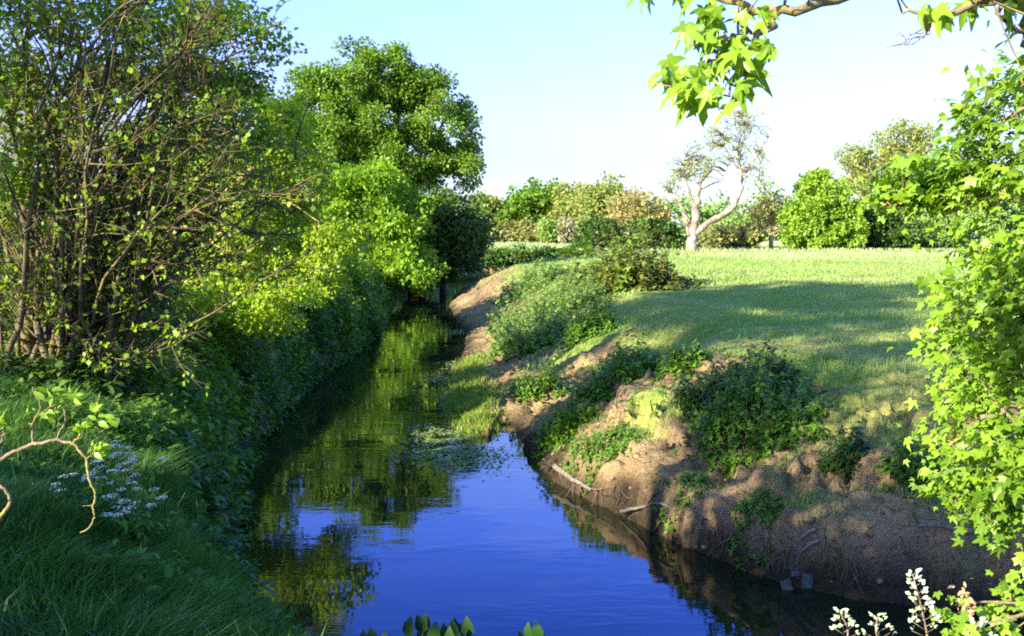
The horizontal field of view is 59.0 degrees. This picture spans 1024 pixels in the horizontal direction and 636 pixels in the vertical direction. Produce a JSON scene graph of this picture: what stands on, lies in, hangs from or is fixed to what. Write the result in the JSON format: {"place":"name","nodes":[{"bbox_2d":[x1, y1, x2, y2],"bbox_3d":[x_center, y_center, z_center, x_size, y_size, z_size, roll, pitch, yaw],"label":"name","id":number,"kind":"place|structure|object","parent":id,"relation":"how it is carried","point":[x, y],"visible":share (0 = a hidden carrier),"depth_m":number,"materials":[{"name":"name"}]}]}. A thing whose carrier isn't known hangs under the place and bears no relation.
{"place":"outdoors","nodes":[
{"label":"outdoors","id":0,"kind":"place"},
{"bbox_2d":[0,233,1023,635],"bbox_3d":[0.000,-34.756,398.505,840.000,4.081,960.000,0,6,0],"label":"ground","id":1,"kind":"structure","parent":0,"point":[932,551],"depth_m":14.29,"materials":[{"name":"green plant"}]},
{"bbox_2d":[0,379,120,532],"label":"elder branch","id":2,"kind":"object","parent":1,"relation":"on","point":[58,397],"visible":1,"depth_m":3.05,"materials":[{"name":"green plant"}]},
{"bbox_2d":[0,136,157,256],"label":"ash tree","id":3,"kind":"object","parent":1,"relation":"on","point":[5,208],"depth_m":29.50,"materials":[{"name":"green plant"}]},
{"bbox_2d":[0,340,159,409],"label":"nettle clump","id":4,"kind":"object","parent":1,"relation":"on","point":[115,383],"visible":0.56,"depth_m":12.22,"materials":[{"name":"green plant"}]},
{"bbox_2d":[0,216,175,342],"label":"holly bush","id":5,"kind":"object","parent":1,"relation":"on","point":[5,316],"visible":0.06,"depth_m":16.70,"materials":[{"name":"green plant"}]},
{"bbox_2d":[49,473,136,515],"bbox_3d":[-3.510,1.529,7.601,0.703,0.472,0.416,-4,7,-34],"label":"cow parsley","id":6,"kind":"object","parent":1,"relation":"on","point":[90,491],"visible":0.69,"depth_m":7.55,"materials":[{"name":"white plant"}]},
{"bbox_2d":[85,440,168,521],"bbox_3d":[-3.227,1.432,7.393,0.624,0.744,0.742,-5,8,-43],"label":"cow parsley","id":7,"kind":"object","parent":1,"relation":"on","point":[127,493],"visible":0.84,"depth_m":7.46,"materials":[{"name":"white plant"}]},
{"bbox_2d":[101,487,166,550],"bbox_3d":[-2.862,1.560,6.796,0.509,0.494,0.494,0,6,0],"label":"cow parsley","id":8,"kind":"object","parent":1,"relation":"on","point":[124,523],"visible":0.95,"depth_m":6.82,"materials":[{"name":"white plant"}]},
{"bbox_2d":[55,400,230,533],"bbox_3d":[-4.299,2.237,10.437,2.070,2.747,2.277,0,6,0],"label":"nettle clump","id":9,"kind":"object","parent":1,"relation":"on","point":[127,428],"visible":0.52,"depth_m":10.57,"materials":[{"name":"green plant"}]},
{"bbox_2d":[0,376,308,635],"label":"bank weeds","id":10,"kind":"object","parent":1,"relation":"on","point":[171,571],"visible":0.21,"depth_m":6.88,"materials":[{"name":"green plant"}]},
{"bbox_2d":[99,289,250,506],"bbox_3d":[-5.236,1.347,14.171,2.719,3.676,3.404,0,6,0],"label":"nettle clump","id":11,"kind":"object","parent":1,"relation":"on","point":[155,384],"visible":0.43,"depth_m":13.68,"materials":[{"name":"green plant"}]},
{"bbox_2d":[0,363,351,635],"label":"bank grass","id":12,"kind":"structure","parent":1,"relation":"on","point":[51,551],"depth_m":6.11,"materials":[{"name":"green plant"}]},
{"bbox_2d":[0,0,362,396],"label":"hawthorn thicket","id":13,"kind":"object","parent":1,"relation":"on","point":[66,288],"visible":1,"depth_m":12.26,"materials":[{"name":"green plant"}]},
{"bbox_2d":[158,414,244,541],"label":"dock clump","id":14,"kind":"object","parent":1,"relation":"on","point":[218,476],"visible":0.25,"depth_m":11.53,"materials":[{"name":"green plant"}]},
{"bbox_2d":[171,319,263,460],"bbox_3d":[-5.876,1.383,18.229,1.778,2.926,2.642,0,6,0],"label":"dock clump","id":15,"kind":"object","parent":1,"relation":"on","point":[207,348],"visible":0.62,"depth_m":17.91,"materials":[{"name":"green plant"}]},
{"bbox_2d":[190,383,250,489],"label":"dock clump","id":16,"kind":"object","parent":1,"relation":"on","point":[217,414],"visible":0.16,"depth_m":15.53,"materials":[{"name":"green plant"}]},
{"bbox_2d":[168,505,277,614],"bbox_3d":[-2.668,2.765,8.647,1.281,2.098,1.299,2,6,21],"label":"dock clump","id":17,"kind":"object","parent":1,"relation":"on","point":[224,537],"visible":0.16,"depth_m":8.38,"materials":[{"name":"green plant"}]},
{"bbox_2d":[102,119,366,285],"bbox_3d":[-10.955,-4.123,35.788,10.444,7.330,5.700,0,6,0],"label":"ash tree","id":18,"kind":"object","parent":1,"relation":"on","point":[359,267],"visible":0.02,"depth_m":34.96,"materials":[{"name":"green plant"}]},
{"bbox_2d":[212,324,281,425],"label":"ivy bush","id":19,"kind":"object","parent":1,"relation":"on","point":[254,372],"visible":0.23,"depth_m":20.25,"materials":[{"name":"green plant"}]},
{"bbox_2d":[216,323,289,409],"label":"nettle clump","id":20,"kind":"object","parent":1,"relation":"on","point":[267,369],"visible":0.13,"depth_m":21.81,"materials":[{"name":"green plant"}]},
{"bbox_2d":[144,68,376,343],"bbox_3d":[-6.107,-2.807,20.712,5.580,6.237,6.145,0,6,0],"label":"willow tree","id":21,"kind":"object","parent":1,"relation":"on","point":[263,311],"visible":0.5,"depth_m":20.80,"materials":[{"name":"green plant"}]},
{"bbox_2d":[275,322,315,395],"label":"elder bush","id":22,"kind":"object","parent":1,"relation":"on","point":[293,340],"visible":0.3,"depth_m":25.44,"materials":[{"name":"green plant"}]},
{"bbox_2d":[0,238,595,566],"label":"bank undergrowth","id":23,"kind":"object","parent":1,"relation":"on","point":[221,335],"visible":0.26,"depth_m":19.79,"materials":[{"name":"green plant"}]},
{"bbox_2d":[254,274,342,374],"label":"ivy bush","id":24,"kind":"object","parent":1,"relation":"on","point":[325,324],"visible":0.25,"depth_m":28.57,"materials":[{"name":"green plant"}]},
{"bbox_2d":[261,250,373,332],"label":"elder bush","id":25,"kind":"object","parent":1,"relation":"on","point":[356,297],"visible":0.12,"depth_m":35.85,"materials":[{"name":"green plant"}]},
{"bbox_2d":[292,271,361,348],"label":"elder bush","id":26,"kind":"object","parent":1,"relation":"on","point":[346,313],"visible":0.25,"depth_m":31.78,"materials":[{"name":"green plant"}]},
{"bbox_2d":[341,231,386,333],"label":"ivy bush","id":27,"kind":"object","parent":1,"relation":"on","point":[373,290],"visible":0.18,"depth_m":38.66,"materials":[{"name":"green plant"}]},
{"bbox_2d":[346,258,384,331],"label":"elder bush","id":28,"kind":"object","parent":1,"relation":"on","point":[381,309],"visible":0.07,"depth_m":39.64,"materials":[{"name":"green plant"}]},
{"bbox_2d":[341,226,390,327],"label":"hazel bush","id":29,"kind":"object","parent":1,"relation":"on","point":[364,293],"visible":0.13,"depth_m":38.20,"materials":[{"name":"green plant"}]},
{"bbox_2d":[355,259,389,305],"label":"bank bush","id":30,"kind":"object","parent":1,"relation":"on","point":[374,275],"visible":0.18,"depth_m":52.83,"materials":[{"name":"green plant"}]},
{"bbox_2d":[360,626,387,635],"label":"broadleaf weed","id":31,"kind":"object","parent":1,"relation":"on","point":[371,632],"visible":1,"depth_m":4.84,"materials":[{"name":"green plant"}]},
{"bbox_2d":[264,35,486,292],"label":"oak tree","id":32,"kind":"object","parent":1,"relation":"on","point":[364,134],"visible":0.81,"depth_m":62.78,"materials":[{"name":"green plant"}]},
{"bbox_2d":[301,151,450,297],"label":"riverside sallow","id":33,"kind":"object","parent":1,"relation":"on","point":[386,215],"visible":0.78,"depth_m":56.21,"materials":[{"name":"green plant"}]},
{"bbox_2d":[402,612,474,635],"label":"broadleaf weed","id":34,"kind":"object","parent":1,"relation":"on","point":[453,628],"visible":1,"depth_m":4.78,"materials":[{"name":"green plant"}]},
{"bbox_2d":[395,186,499,293],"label":"alder tree","id":35,"kind":"object","parent":1,"relation":"on","point":[454,239],"visible":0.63,"depth_m":61.92,"materials":[{"name":"green plant"}]},
{"bbox_2d":[438,350,511,438],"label":"waterside grass","id":36,"kind":"structure","parent":1,"relation":"on","point":[468,405],"depth_m":22.70,"materials":[{"name":"green plant"}]},
{"bbox_2d":[8,181,959,241],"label":"distant wood","id":37,"kind":"object","parent":1,"relation":"on","point":[735,216],"visible":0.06,"depth_m":165.72,"materials":[{"name":"green plant"}]},
{"bbox_2d":[470,188,503,222],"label":"tree","id":38,"kind":"object","parent":1,"relation":"on","point":[492,206],"visible":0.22,"depth_m":147.21,"materials":[{"name":"green plant"}]},
{"bbox_2d":[485,301,512,332],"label":"dark bush","id":39,"kind":"object","parent":1,"relation":"on","point":[495,320],"visible":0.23,"depth_m":37.08,"materials":[{"name":"green plant"}]},
{"bbox_2d":[477,245,558,266],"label":"ditch bush","id":40,"kind":"object","parent":1,"relation":"on","point":[522,255],"visible":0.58,"depth_m":84.97,"materials":[{"name":"green plant"}]},
{"bbox_2d":[487,217,559,242],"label":"field hedge","id":41,"kind":"object","parent":1,"relation":"on","point":[521,230],"visible":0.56,"depth_m":142.82,"materials":[{"name":"green plant"}]},
{"bbox_2d":[475,288,576,363],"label":"trailing scrub","id":42,"kind":"object","parent":1,"relation":"on","point":[545,335],"visible":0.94,"depth_m":29.18,"materials":[{"name":"green plant"}]},
{"bbox_2d":[493,177,560,240],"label":"round tree","id":43,"kind":"object","parent":1,"relation":"on","point":[533,201],"visible":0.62,"depth_m":145.69,"materials":[{"name":"green plant"}]},
{"bbox_2d":[487,256,570,306],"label":"trailing scrub","id":44,"kind":"object","parent":1,"relation":"on","point":[526,279],"visible":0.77,"depth_m":44.01,"materials":[{"name":"green plant"}]},
{"bbox_2d":[518,620,544,635],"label":"broadleaf weed","id":45,"kind":"object","parent":1,"relation":"on","point":[537,630],"visible":1,"depth_m":4.77,"materials":[{"name":"green plant"}]},
{"bbox_2d":[500,355,571,407],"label":"nettle clump","id":46,"kind":"object","parent":1,"relation":"on","point":[522,390],"visible":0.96,"depth_m":22.07,"materials":[{"name":"green plant"}]},
{"bbox_2d":[537,217,558,244],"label":"field sapling","id":47,"kind":"object","parent":1,"relation":"on","point":[549,228],"visible":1,"depth_m":119.06,"materials":[{"name":"green plant"}]},
{"bbox_2d":[484,256,617,340],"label":"trailing scrub","id":48,"kind":"object","parent":1,"relation":"on","point":[571,294],"visible":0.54,"depth_m":33.40,"materials":[{"name":"green plant"}]},
{"bbox_2d":[533,181,587,243],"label":"hazy tree","id":49,"kind":"object","parent":1,"relation":"on","point":[563,195],"visible":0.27,"depth_m":137.66,"materials":[{"name":"green plant"}]},
{"bbox_2d":[531,379,600,459],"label":"nettle clump","id":50,"kind":"object","parent":1,"relation":"on","point":[559,429],"visible":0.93,"depth_m":17.68,"materials":[{"name":"green plant"}]},
{"bbox_2d":[556,215,579,243],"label":"blossom bush","id":51,"kind":"object","parent":1,"relation":"on","point":[566,231],"visible":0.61,"depth_m":133.08,"materials":[{"name":"beige plant"}]},
{"bbox_2d":[552,464,591,490],"bbox_3d":[1.039,2.758,15.692,0.127,0.160,1.387,-2,6,-23],"label":"fallen log","id":52,"kind":"object","parent":1,"relation":"on","point":[556,467],"visible":0.98,"depth_m":15.72,"materials":[{"name":"beige wood"}]},
{"bbox_2d":[538,253,615,301],"bbox_3d":[3.179,-1.346,37.172,4.061,2.677,4.098,-4,7,-35],"label":"bramble patch","id":53,"kind":"object","parent":1,"relation":"on","point":[575,270],"visible":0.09,"depth_m":36.49,"materials":[{"name":"green plant"}]},
{"bbox_2d":[552,282,619,349],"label":"dark bush","id":54,"kind":"object","parent":1,"relation":"on","point":[579,329],"visible":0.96,"depth_m":26.14,"materials":[{"name":"green plant"}]},
{"bbox_2d":[564,171,634,230],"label":"ochre tree","id":55,"kind":"object","parent":1,"relation":"on","point":[590,202],"visible":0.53,"depth_m":109.75,"materials":[{"name":"green plant"}]},
{"bbox_2d":[570,214,630,248],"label":"hawthorn bush","id":56,"kind":"object","parent":1,"relation":"on","point":[593,228],"visible":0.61,"depth_m":96.06,"materials":[{"name":"green plant"}]},
{"bbox_2d":[588,370,620,405],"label":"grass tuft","id":57,"kind":"object","parent":1,"relation":"on","point":[606,385],"visible":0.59,"depth_m":18.59,"materials":[{"name":"green plant"}]},
{"bbox_2d":[543,326,668,419],"bbox_3d":[2.050,1.285,19.052,2.407,2.166,2.375,-5,7,-40],"label":"nettle clump","id":58,"kind":"object","parent":1,"relation":"on","point":[621,364],"visible":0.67,"depth_m":18.79,"materials":[{"name":"green plant"}]},
{"bbox_2d":[562,416,650,495],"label":"creeping weed","id":59,"kind":"object","parent":1,"relation":"on","point":[617,434],"visible":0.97,"depth_m":15.53,"materials":[{"name":"green plant"}]},
{"bbox_2d":[207,250,1022,584],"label":"meadow grass","id":60,"kind":"structure","parent":1,"relation":"on","point":[909,286],"depth_m":28.07,"materials":[{"name":"green plant"}]},
{"bbox_2d":[564,202,705,296],"bbox_3d":[4.781,-2.537,36.798,5.864,4.394,4.630,2,6,17],"label":"bramble mound","id":61,"kind":"object","parent":1,"relation":"on","point":[639,271],"visible":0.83,"depth_m":35.92,"materials":[{"name":"green plant"}]},
{"bbox_2d":[598,186,672,235],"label":"russet tree","id":62,"kind":"object","parent":1,"relation":"on","point":[621,213],"visible":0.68,"depth_m":104.62,"materials":[{"name":"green plant"}]},
{"bbox_2d":[619,490,677,512],"bbox_3d":[2.082,2.844,13.740,0.102,0.599,1.338,-3,6,-32],"label":"forked driftwood","id":63,"kind":"object","parent":1,"relation":"on","point":[640,507],"visible":0.98,"depth_m":13.75,"materials":[{"name":"grey wood"}]},
{"bbox_2d":[625,216,685,249],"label":"hawthorn bush","id":64,"kind":"object","parent":1,"relation":"on","point":[670,232],"visible":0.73,"depth_m":96.38,"materials":[{"name":"green plant"}]},
{"bbox_2d":[649,339,714,384],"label":"nettle clump","id":65,"kind":"object","parent":1,"relation":"on","point":[679,362],"visible":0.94,"depth_m":17.49,"materials":[{"name":"green plant"}]},
{"bbox_2d":[651,470,721,534],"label":"creeping weed","id":66,"kind":"object","parent":1,"relation":"on","point":[690,478],"visible":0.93,"depth_m":13.19,"materials":[{"name":"green plant"}]},
{"bbox_2d":[652,105,789,250],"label":"pollard tree","id":67,"kind":"object","parent":1,"relation":"on","point":[694,230],"visible":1,"depth_m":91.92,"materials":[{"name":"beige plant"}]},
{"bbox_2d":[697,221,767,248],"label":"hawthorn bush","id":68,"kind":"object","parent":1,"relation":"on","point":[747,235],"visible":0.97,"depth_m":98.34,"materials":[{"name":"green plant"}]},
{"bbox_2d":[450,264,1019,576],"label":"ground weeds","id":69,"kind":"object","parent":1,"relation":"on","point":[843,400],"visible":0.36,"depth_m":17.76,"materials":[{"name":"green plant"}]},
{"bbox_2d":[705,446,766,481],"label":"nettle clump","id":70,"kind":"object","parent":1,"relation":"on","point":[731,467],"visible":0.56,"depth_m":13.40,"materials":[{"name":"green plant"}]},
{"bbox_2d":[451,312,1022,597],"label":"soil clods","id":71,"kind":"object","parent":1,"relation":"on","point":[809,519],"visible":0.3,"depth_m":13.88,"materials":[{"name":"brown soil"}]},
{"bbox_2d":[651,334,826,421],"bbox_3d":[3.841,1.116,15.741,2.789,1.715,2.322,0,6,0],"label":"nettle clump","id":72,"kind":"object","parent":1,"relation":"on","point":[695,394],"visible":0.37,"depth_m":15.63,"materials":[{"name":"green plant"}]},
{"bbox_2d":[556,468,930,600],"bbox_3d":[2.486,2.850,13.176,1.167,1.096,6.801,-4,7,-39],"label":"root tangle","id":73,"kind":"object","parent":1,"relation":"on","point":[745,537],"visible":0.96,"depth_m":11.90,"materials":[{"name":"brown plant"}]},
{"bbox_2d":[469,347,1021,584],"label":"twig litter","id":74,"kind":"object","parent":1,"relation":"on","point":[706,449],"visible":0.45,"depth_m":14.31,"materials":[{"name":"brown wood"}]},
{"bbox_2d":[490,239,1021,262],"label":"seeding grass","id":75,"kind":"structure","parent":1,"relation":"on","point":[777,244],"depth_m":87.61,"materials":[{"name":"plant"}]},
{"bbox_2d":[727,487,784,570],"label":"creeping weed","id":76,"kind":"object","parent":1,"relation":"on","point":[762,504],"visible":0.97,"depth_m":12.15,"materials":[{"name":"green plant"}]},
{"bbox_2d":[742,189,790,248],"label":"leafy tree","id":77,"kind":"object","parent":1,"relation":"on","point":[761,210],"visible":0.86,"depth_m":98.90,"materials":[{"name":"green plant"}]},
{"bbox_2d":[671,352,865,468],"bbox_3d":[4.079,1.516,14.153,3.013,1.933,2.228,5,7,40],"label":"nettle clump","id":78,"kind":"object","parent":1,"relation":"on","point":[783,413],"visible":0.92,"depth_m":14.10,"materials":[{"name":"green plant"}]},
{"bbox_2d":[780,579,793,589],"bbox_3d":[3.471,3.393,11.415,0.151,0.192,0.128,-2,6,-20],"label":"stone slab","id":79,"kind":"object","parent":1,"relation":"on","point":[786,584],"depth_m":11.40,"materials":[{"name":"grey stone"}]},
{"bbox_2d":[791,570,800,576],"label":"stone slab","id":80,"kind":"structure","parent":1,"relation":"on","point":[793,573],"depth_m":11.53,"materials":[{"name":"grey stone"}]},
{"bbox_2d":[790,527,814,555],"bbox_3d":[3.720,2.866,11.572,0.309,0.391,0.056,1,6,8],"label":"dead stick","id":81,"kind":"object","parent":1,"relation":"on","point":[804,535],"visible":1,"depth_m":11.55,"materials":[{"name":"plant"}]},
{"bbox_2d":[791,539,818,570],"bbox_3d":[3.738,3.026,11.541,0.345,0.433,0.042,1,6,8],"label":"dead stick","id":82,"kind":"object","parent":1,"relation":"on","point":[809,544],"visible":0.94,"depth_m":11.53,"materials":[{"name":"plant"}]},
{"bbox_2d":[801,573,812,588],"bbox_3d":[3.732,3.359,11.450,0.165,0.220,0.164,0,6,0],"label":"stone slab","id":83,"kind":"object","parent":1,"relation":"on","point":[807,580],"depth_m":11.43,"materials":[{"name":"grey stone"}]},
{"bbox_2d":[774,167,872,249],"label":"bright bush","id":84,"kind":"object","parent":1,"relation":"on","point":[816,213],"visible":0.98,"depth_m":93.62,"materials":[{"name":"green plant"}]},
{"bbox_2d":[625,0,1023,558],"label":"sycamore tree","id":85,"kind":"object","parent":1,"relation":"on","point":[998,484],"visible":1,"depth_m":5.18,"materials":[{"name":"green plant"}]},
{"bbox_2d":[809,419,873,484],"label":"nettle clump","id":86,"kind":"object","parent":1,"relation":"on","point":[828,463],"visible":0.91,"depth_m":12.56,"materials":[{"name":"green plant"}]},
{"bbox_2d":[829,607,859,635],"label":"flower","id":87,"kind":"object","parent":1,"relation":"on","point":[846,615],"visible":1,"depth_m":4.15,"materials":[{"name":"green plant"}]},
{"bbox_2d":[862,611,896,635],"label":"flower","id":88,"kind":"object","parent":1,"relation":"on","point":[878,619],"visible":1,"depth_m":4.15,"materials":[{"name":"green plant"}]},
{"bbox_2d":[829,115,940,206],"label":"tall willow","id":89,"kind":"object","parent":1,"relation":"on","point":[914,134],"visible":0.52,"depth_m":109.36,"materials":[{"name":"green plant"}]},
{"bbox_2d":[860,206,932,249],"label":"yew bush","id":90,"kind":"object","parent":1,"relation":"on","point":[888,233],"visible":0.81,"depth_m":95.80,"materials":[{"name":"green plant"}]},
{"bbox_2d":[898,533,909,557],"bbox_3d":[4.799,2.787,11.074,0.142,0.300,0.038,4,7,33],"label":"dead stick","id":91,"kind":"object","parent":1,"relation":"on","point":[899,534],"visible":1,"depth_m":11.06,"materials":[{"name":"grey wood"}]},
{"bbox_2d":[873,418,952,503],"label":"nettle clump","id":92,"kind":"object","parent":1,"relation":"on","point":[898,469],"visible":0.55,"depth_m":11.73,"materials":[{"name":"green plant"}]},
{"bbox_2d":[905,568,941,635],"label":"flower","id":93,"kind":"object","parent":1,"relation":"on","point":[926,597],"visible":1,"depth_m":4.14,"materials":[{"name":"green plant"}]},
{"bbox_2d":[918,524,976,545],"bbox_3d":[5.286,2.631,10.989,0.664,0.234,0.052,2,6,19],"label":"dead stick","id":94,"kind":"object","parent":1,"relation":"on","point":[932,525],"visible":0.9,"depth_m":11.01,"materials":[{"name":"grey wood"}]},
{"bbox_2d":[892,178,1023,221],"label":"scrub tree","id":95,"kind":"object","parent":1,"relation":"on","point":[1012,202],"visible":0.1,"depth_m":105.60,"materials":[{"name":"green plant"}]},
{"bbox_2d":[916,203,1023,248],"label":"hedge bush","id":96,"kind":"object","parent":1,"relation":"on","point":[986,222],"visible":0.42,"depth_m":98.10,"materials":[{"name":"green plant"}]},
{"bbox_2d":[929,551,1023,635],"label":"maple sapling","id":97,"kind":"object","parent":1,"relation":"on","point":[993,608],"visible":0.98,"depth_m":4.36,"materials":[{"name":"green plant"}]},
{"bbox_2d":[963,616,997,635],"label":"silver shoot","id":98,"kind":"object","parent":1,"relation":"on","point":[982,623],"visible":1,"depth_m":4.15,"materials":[{"name":"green plant"}]},
{"bbox_2d":[0,0,1023,231],"label":"sky","id":99,"kind":"structure","parent":0,"point":[559,89],"materials":[{"name":"blue"}]},
{"bbox_2d":[237,279,1023,635],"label":"river water","id":100,"kind":"structure","parent":0,"point":[359,531],"depth_m":13.11,"materials":[{"name":"blue liquid"}]},
{"bbox_2d":[380,328,523,477],"bbox_3d":[-2.338,1.703,28.865,3.047,0.158,25.304,-1,6,-6],"label":"floating weed","id":101,"kind":"object","parent":100,"relation":"on","point":[434,441],"visible":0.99,"depth_m":18.66,"materials":[{"name":"green plant"}]}
]}

